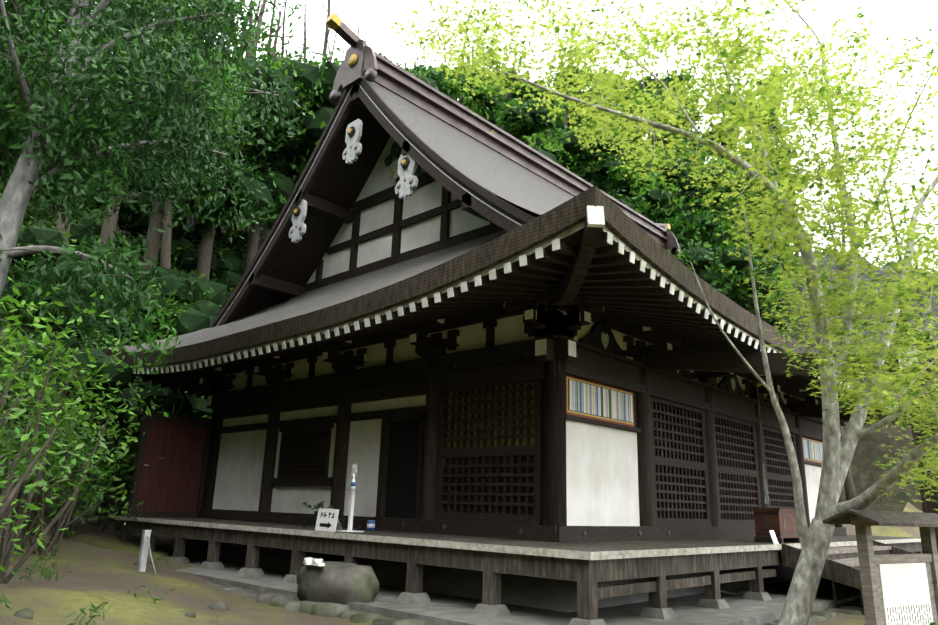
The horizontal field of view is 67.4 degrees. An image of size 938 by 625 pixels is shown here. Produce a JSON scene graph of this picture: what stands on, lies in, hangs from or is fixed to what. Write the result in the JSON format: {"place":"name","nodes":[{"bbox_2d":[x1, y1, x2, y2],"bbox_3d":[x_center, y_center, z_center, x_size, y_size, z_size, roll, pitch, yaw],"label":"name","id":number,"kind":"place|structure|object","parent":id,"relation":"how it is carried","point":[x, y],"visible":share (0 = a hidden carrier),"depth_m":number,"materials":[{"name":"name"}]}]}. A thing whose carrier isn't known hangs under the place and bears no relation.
{"place":"outdoors","nodes":[
{"label":"outdoors","id":0,"kind":"place"},
{"bbox_2d":[0,69,937,624],"bbox_3d":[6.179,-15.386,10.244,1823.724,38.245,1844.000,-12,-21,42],"label":"ground","id":1,"kind":"structure","parent":0,"point":[98,563],"depth_m":9.21,"materials":[{"name":"green plant"}]},
{"bbox_2d":[19,423,137,530],"bbox_3d":[-4.308,6.066,22.513,3.748,2.886,20.921,-7,-18,30],"label":"shrub","id":2,"kind":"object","parent":1,"relation":"on","point":[84,521],"depth_m":16.25,"materials":[{"name":"green plant"}]},
{"bbox_2d":[58,39,155,204],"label":"tree","id":3,"kind":"object","parent":1,"relation":"on","point":[134,183],"depth_m":27.31,"materials":[{"name":"green plant"}]},
{"bbox_2d":[1,20,240,153],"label":"tree","id":4,"kind":"object","parent":1,"relation":"on","point":[198,113],"visible":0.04,"depth_m":10.77,"materials":[{"name":"green plant"}]},
{"bbox_2d":[0,176,258,624],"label":"understory shrubs","id":5,"kind":"object","parent":1,"relation":"on","point":[50,378],"visible":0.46,"depth_m":13.04,"materials":[{"name":"green plant"}]},
{"bbox_2d":[7,18,270,250],"bbox_3d":[-11.404,-5.219,24.269,10.502,15.230,9.301,-12,-21,42],"label":"tree","id":6,"kind":"object","parent":1,"relation":"on","point":[108,229],"visible":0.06,"depth_m":23.33,"materials":[{"name":"green plant"}]},
{"bbox_2d":[137,530,155,573],"bbox_3d":[-4.810,3.607,10.567,0.377,0.640,0.115,-8,-19,33],"label":"sign stand","id":7,"kind":"object","parent":1,"relation":"on","point":[144,548],"visible":0.92,"depth_m":10.60,"materials":[{"name":"white metal"}]},
{"bbox_2d":[0,0,304,374],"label":"tree","id":8,"kind":"object","parent":1,"relation":"on","point":[49,121],"visible":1,"depth_m":8.12,"materials":[{"name":"green plant"}]},
{"bbox_2d":[54,15,269,242],"bbox_3d":[-12.095,-6.573,23.328,8.094,15.396,9.023,-6,-17,25],"label":"tree","id":9,"kind":"object","parent":1,"relation":"on","point":[60,226],"visible":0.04,"depth_m":22.71,"materials":[{"name":"green plant"}]},
{"bbox_2d":[14,561,378,621],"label":"ground rocks","id":10,"kind":"object","parent":1,"relation":"on","point":[345,583],"visible":0.69,"depth_m":8.71,"materials":[{"name":"stone"}]},
{"bbox_2d":[304,557,324,565],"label":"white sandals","id":11,"kind":"object","parent":10,"relation":"on","point":[312,561],"visible":1,"depth_m":8.93,"materials":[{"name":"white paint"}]},
{"bbox_2d":[108,3,292,241],"bbox_3d":[-12.145,-9.128,33.118,12.096,17.457,8.366,0,-16,8],"label":"tree","id":12,"kind":"object","parent":1,"relation":"on","point":[177,231],"visible":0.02,"depth_m":30.01,"materials":[{"name":"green plant"}]},
{"bbox_2d":[100,0,334,280],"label":"tree","id":13,"kind":"object","parent":1,"relation":"on","point":[308,75],"visible":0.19,"depth_m":26.52,"materials":[{"name":"green plant"}]},
{"bbox_2d":[142,26,304,268],"bbox_3d":[-9.921,-5.748,25.530,7.574,15.722,9.648,7,-16,-18],"label":"tree","id":14,"kind":"object","parent":1,"relation":"on","point":[165,258],"visible":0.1,"depth_m":24.74,"materials":[{"name":"green plant"}]},
{"bbox_2d":[139,0,312,282],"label":"tree","id":15,"kind":"object","parent":1,"relation":"on","point":[282,185],"visible":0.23,"depth_m":25.36,"materials":[{"name":"green plant"}]},
{"bbox_2d":[147,39,304,215],"bbox_3d":[-11.881,-10.096,32.230,8.023,17.679,7.270,9,-17,-25],"label":"tree","id":16,"kind":"object","parent":1,"relation":"on","point":[150,208],"visible":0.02,"depth_m":30.87,"materials":[{"name":"green plant"}]},
{"bbox_2d":[193,6,277,224],"bbox_3d":[-13.076,-12.269,38.667,5.703,20.140,9.143,-3,-16,18],"label":"tree","id":17,"kind":"object","parent":1,"relation":"on","point":[195,222],"visible":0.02,"depth_m":36.01,"materials":[{"name":"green plant"}]},
{"bbox_2d":[240,0,284,59],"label":"tree","id":18,"kind":"object","parent":1,"relation":"on","point":[267,33],"visible":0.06,"depth_m":56.72,"materials":[{"name":"green plant"}]},
{"bbox_2d":[226,0,311,232],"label":"tree","id":19,"kind":"object","parent":1,"relation":"on","point":[264,2],"visible":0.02,"depth_m":36.02,"materials":[{"name":"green plant"}]},
{"bbox_2d":[247,1,308,60],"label":"tree","id":20,"kind":"object","parent":1,"relation":"on","point":[273,37],"visible":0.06,"depth_m":65.27,"materials":[{"name":"green plant"}]},
{"bbox_2d":[237,0,319,63],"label":"tree","id":21,"kind":"object","parent":1,"relation":"on","point":[270,32],"visible":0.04,"depth_m":44.07,"materials":[{"name":"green plant"}]},
{"bbox_2d":[253,0,325,59],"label":"tree","id":22,"kind":"object","parent":1,"relation":"on","point":[283,30],"visible":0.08,"depth_m":60.60,"materials":[{"name":"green plant"}]},
{"bbox_2d":[236,0,344,274],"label":"tree","id":23,"kind":"object","parent":1,"relation":"on","point":[297,145],"visible":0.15,"depth_m":27.59,"materials":[{"name":"green plant"}]},
{"bbox_2d":[272,37,340,65],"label":"tree","id":24,"kind":"object","parent":1,"relation":"on","point":[301,56],"depth_m":49.03,"materials":[{"name":"green plant"}]},
{"bbox_2d":[308,40,346,61],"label":"tree","id":25,"kind":"object","parent":1,"relation":"on","point":[331,51],"depth_m":43.68,"materials":[{"name":"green plant"}]},
{"bbox_2d":[254,0,414,142],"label":"tree","id":26,"kind":"object","parent":1,"relation":"on","point":[327,32],"depth_m":32.22,"materials":[{"name":"green plant"}]},
{"bbox_2d":[307,0,362,64],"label":"tree","id":27,"kind":"object","parent":1,"relation":"on","point":[333,44],"depth_m":56.59,"materials":[{"name":"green plant"}]},
{"bbox_2d":[258,0,449,92],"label":"tree","id":28,"kind":"object","parent":1,"relation":"on","point":[431,82],"visible":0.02,"depth_m":38.19,"materials":[{"name":"green plant"}]},
{"bbox_2d":[330,10,380,57],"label":"tree","id":29,"kind":"object","parent":1,"relation":"on","point":[357,32],"depth_m":73.05,"materials":[{"name":"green plant"}]},
{"bbox_2d":[400,45,431,76],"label":"tree","id":30,"kind":"object","parent":1,"relation":"on","point":[427,75],"depth_m":59.39,"materials":[{"name":"green plant"}]},
{"bbox_2d":[404,34,439,69],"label":"tree","id":31,"kind":"object","parent":1,"relation":"on","point":[423,60],"depth_m":74.77,"materials":[{"name":"green plant"}]},
{"bbox_2d":[415,47,462,101],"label":"tree","id":32,"kind":"object","parent":1,"relation":"on","point":[425,67],"visible":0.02,"depth_m":65.69,"materials":[{"name":"green plant"}]},
{"bbox_2d":[427,72,505,124],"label":"tree","id":33,"kind":"object","parent":1,"relation":"on","point":[479,98],"visible":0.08,"depth_m":38.14,"materials":[{"name":"green plant"}]},
{"bbox_2d":[407,13,540,137],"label":"tree","id":34,"kind":"object","parent":1,"relation":"on","point":[461,98],"depth_m":40.98,"materials":[{"name":"green plant"}]},
{"bbox_2d":[435,37,532,105],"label":"tree","id":35,"kind":"object","parent":1,"relation":"on","point":[450,77],"visible":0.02,"depth_m":58.49,"materials":[{"name":"green plant"}]},
{"bbox_2d":[462,68,545,115],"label":"tree","id":36,"kind":"object","parent":1,"relation":"on","point":[522,92],"visible":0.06,"depth_m":45.02,"materials":[{"name":"green plant"}]},
{"bbox_2d":[208,583,864,624],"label":"stone edging kerb","id":37,"kind":"structure","parent":1,"relation":"on","point":[324,609],"depth_m":8.82,"materials":[{"name":"grey stone"}]},
{"bbox_2d":[502,124,589,176],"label":"tree","id":38,"kind":"object","parent":1,"relation":"on","point":[539,141],"visible":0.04,"depth_m":35.63,"materials":[{"name":"green plant"}]},
{"bbox_2d":[545,111,604,182],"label":"tree","id":39,"kind":"object","parent":1,"relation":"on","point":[579,120],"visible":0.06,"depth_m":53.23,"materials":[{"name":"green plant"}]},
{"bbox_2d":[540,65,625,123],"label":"tree","id":40,"kind":"object","parent":1,"relation":"on","point":[555,101],"visible":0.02,"depth_m":69.17,"materials":[{"name":"green plant"}]},
{"bbox_2d":[494,56,683,220],"bbox_3d":[4.195,-2.119,35.723,11.733,23.091,12.357,-12,-21,42],"label":"tree","id":41,"kind":"object","parent":1,"relation":"on","point":[537,124],"visible":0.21,"depth_m":35.83,"materials":[{"name":"green plant"}]},
{"bbox_2d":[547,101,631,164],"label":"tree","id":42,"kind":"object","parent":1,"relation":"on","point":[558,103],"depth_m":56.45,"materials":[{"name":"green plant"}]},
{"bbox_2d":[539,136,652,202],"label":"tree","id":43,"kind":"object","parent":1,"relation":"on","point":[609,185],"visible":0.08,"depth_m":43.41,"materials":[{"name":"green plant"}]},
{"bbox_2d":[606,158,694,269],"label":"tree","id":44,"kind":"object","parent":1,"relation":"on","point":[633,183],"visible":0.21,"depth_m":38.91,"materials":[{"name":"green plant"}]},
{"bbox_2d":[620,70,702,155],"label":"tree","id":45,"kind":"object","parent":1,"relation":"on","point":[650,79],"visible":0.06,"depth_m":59.37,"materials":[{"name":"green plant"}]},
{"bbox_2d":[588,61,737,230],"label":"tree","id":46,"kind":"object","parent":1,"relation":"on","point":[679,184],"visible":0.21,"depth_m":42.58,"materials":[{"name":"green plant"}]},
{"bbox_2d":[390,0,937,624],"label":"maple tree","id":47,"kind":"object","parent":1,"relation":"on","point":[822,312],"visible":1,"depth_m":6.80,"materials":[{"name":"green plant"}]},
{"bbox_2d":[629,133,710,184],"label":"tree","id":48,"kind":"object","parent":1,"relation":"on","point":[666,145],"depth_m":52.24,"materials":[{"name":"green plant"}]},
{"bbox_2d":[658,74,704,147],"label":"tree","id":49,"kind":"object","parent":1,"relation":"on","point":[694,117],"depth_m":67.92,"materials":[{"name":"green plant"}]},
{"bbox_2d":[655,142,752,224],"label":"tree","id":50,"kind":"object","parent":1,"relation":"on","point":[724,208],"visible":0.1,"depth_m":45.64,"materials":[{"name":"green plant"}]},
{"bbox_2d":[642,197,768,301],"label":"tree","id":51,"kind":"object","parent":1,"relation":"on","point":[698,226],"visible":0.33,"depth_m":37.64,"materials":[{"name":"green plant"}]},
{"bbox_2d":[695,90,756,163],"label":"tree","id":52,"kind":"object","parent":1,"relation":"on","point":[709,152],"visible":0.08,"depth_m":63.95,"materials":[{"name":"green plant"}]},
{"bbox_2d":[671,222,805,339],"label":"tree","id":53,"kind":"object","parent":1,"relation":"on","point":[743,300],"visible":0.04,"depth_m":38.09,"materials":[{"name":"green plant"}]},
{"bbox_2d":[719,188,762,226],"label":"tree","id":54,"kind":"object","parent":1,"relation":"on","point":[733,199],"visible":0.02,"depth_m":52.79,"materials":[{"name":"green plant"}]},
{"bbox_2d":[715,154,801,317],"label":"tree","id":55,"kind":"object","parent":1,"relation":"on","point":[733,222],"depth_m":45.96,"materials":[{"name":"green plant"}]},
{"bbox_2d":[735,157,795,293],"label":"tree","id":56,"kind":"object","parent":1,"relation":"on","point":[752,211],"depth_m":55.86,"materials":[{"name":"green plant"}]},
{"bbox_2d":[700,66,846,335],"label":"tree","id":57,"kind":"object","parent":1,"relation":"on","point":[733,172],"visible":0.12,"depth_m":41.71,"materials":[{"name":"green plant"}]},
{"bbox_2d":[737,138,818,302],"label":"tree","id":58,"kind":"object","parent":1,"relation":"on","point":[801,289],"depth_m":62.53,"materials":[{"name":"green plant"}]},
{"bbox_2d":[748,163,874,500],"bbox_3d":[19.638,1.018,40.008,8.752,20.074,6.692,0,-16,5],"label":"tree","id":59,"kind":"object","parent":1,"relation":"on","point":[850,492],"visible":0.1,"depth_m":38.76,"materials":[{"name":"green plant"}]},
{"bbox_2d":[804,211,880,332],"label":"tree","id":60,"kind":"object","parent":1,"relation":"on","point":[837,260],"visible":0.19,"depth_m":49.03,"materials":[{"name":"green plant"}]},
{"bbox_2d":[817,157,878,353],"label":"tree","id":61,"kind":"object","parent":1,"relation":"on","point":[843,269],"visible":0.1,"depth_m":55.05,"materials":[{"name":"green plant"}]},
{"bbox_2d":[806,163,937,381],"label":"tree","id":62,"kind":"object","parent":1,"relation":"on","point":[877,275],"visible":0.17,"depth_m":23.24,"materials":[{"name":"green plant"}]},
{"bbox_2d":[823,509,937,624],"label":"info board","id":63,"kind":"object","parent":1,"relation":"on","point":[899,589],"visible":1,"depth_m":6.13,"materials":[{"name":"grey wood"}]},
{"bbox_2d":[846,225,936,318],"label":"tree","id":64,"kind":"object","parent":1,"relation":"on","point":[913,292],"visible":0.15,"depth_m":30.36,"materials":[{"name":"green plant"}]},
{"bbox_2d":[863,178,937,320],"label":"tree","id":65,"kind":"object","parent":1,"relation":"on","point":[890,214],"visible":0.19,"depth_m":50.05,"materials":[{"name":"green plant"}]},
{"bbox_2d":[886,206,930,318],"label":"tree","id":66,"kind":"object","parent":1,"relation":"on","point":[921,314],"visible":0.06,"depth_m":57.31,"materials":[{"name":"green plant"}]},
{"bbox_2d":[6,0,937,271],"label":"sky","id":67,"kind":"structure","parent":0,"point":[382,13],"materials":[{"name":"white"}]},
{"bbox_2d":[325,13,679,255],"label":"roof ridge","id":68,"kind":"structure","parent":0,"point":[363,59],"depth_m":16.51,"materials":[{"name":"grey metal"}]},
{"bbox_2d":[170,539,859,624],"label":"apron paving","id":69,"kind":"structure","parent":0,"point":[454,595],"depth_m":9.41,"materials":[{"name":"grey stone"},{"name":"stone"}]},
{"bbox_2d":[113,410,922,624],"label":"veranda","id":70,"kind":"object","parent":69,"relation":"on","point":[168,488],"visible":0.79,"depth_m":9.77,"materials":[{"name":"brown wood"}]},
{"bbox_2d":[302,501,344,528],"bbox_3d":[-2.430,3.341,11.634,0.789,0.439,0.356,-12,-21,42],"label":"potted plant","id":71,"kind":"object","parent":70,"relation":"on","point":[319,505],"visible":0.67,"depth_m":11.72,"materials":[{"name":"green plant"}]},
{"bbox_2d":[315,509,342,531],"bbox_3d":[-2.060,3.119,10.565,0.500,0.320,0.229,-12,-21,42],"label":"arrow sign","id":72,"kind":"object","parent":70,"relation":"on","point":[327,519],"visible":1,"depth_m":10.49,"materials":[{"name":"white paint"}]},
{"bbox_2d":[336,464,363,531],"bbox_3d":[-1.774,2.807,10.685,0.280,1.000,0.320,-12,-21,42],"label":"sanitizer stand","id":73,"kind":"object","parent":70,"relation":"on","point":[352,489],"visible":1,"depth_m":10.65,"materials":[{"name":"white paint"}]},
{"bbox_2d":[356,520,374,529],"bbox_3d":[-1.686,3.476,11.505,0.386,0.154,0.136,-12,-21,42],"label":"can and cup","id":74,"kind":"object","parent":70,"relation":"on","point":[370,524],"visible":1,"depth_m":11.38,"materials":[{"name":"blue metal"}]},
{"bbox_2d":[751,508,799,543],"bbox_3d":[4.968,3.484,11.512,0.504,0.540,1.320,-12,-21,42],"label":"offering box","id":75,"kind":"object","parent":70,"relation":"on","point":[776,525],"visible":0.92,"depth_m":11.44,"materials":[{"name":"brown wood"}]},
{"bbox_2d":[697,585,748,594],"bbox_3d":[3.659,4.026,10.296,1.825,0.252,0.347,15,-20,-40],"label":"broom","id":76,"kind":"object","parent":69,"relation":"on","point":[739,591],"visible":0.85,"depth_m":10.56,"materials":[{"name":"brown wood"}]},
{"bbox_2d":[196,291,849,541],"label":"temple hall walls","id":77,"kind":"structure","parent":0,"point":[540,417],"depth_m":11.83,"materials":[{"name":"brown wood"}]},
{"bbox_2d":[102,81,907,421],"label":"temple roof","id":78,"kind":"structure","parent":77,"relation":"on","point":[556,211],"depth_m":11.34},
{"bbox_2d":[208,78,535,327],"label":"gable","id":79,"kind":"structure","parent":78,"relation":"attached to","point":[380,183],"depth_m":15.37,"materials":[{"name":"brown wood"}]},
{"bbox_2d":[133,205,896,426],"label":"roof eaves","id":80,"kind":"object","parent":78,"relation":"attached to","point":[583,268],"visible":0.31,"depth_m":9.50,"materials":[{"name":"brown wood"}]},
{"bbox_2d":[756,382,768,503],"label":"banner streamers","id":81,"kind":"object","parent":78,"relation":"attached to","point":[758,384],"visible":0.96,"depth_m":12.74,"materials":[{"name":"green"}]},
{"bbox_2d":[642,306,937,603],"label":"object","id":82,"kind":"object","parent":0,"point":[840,578],"visible":0.29,"depth_m":10.62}
]}

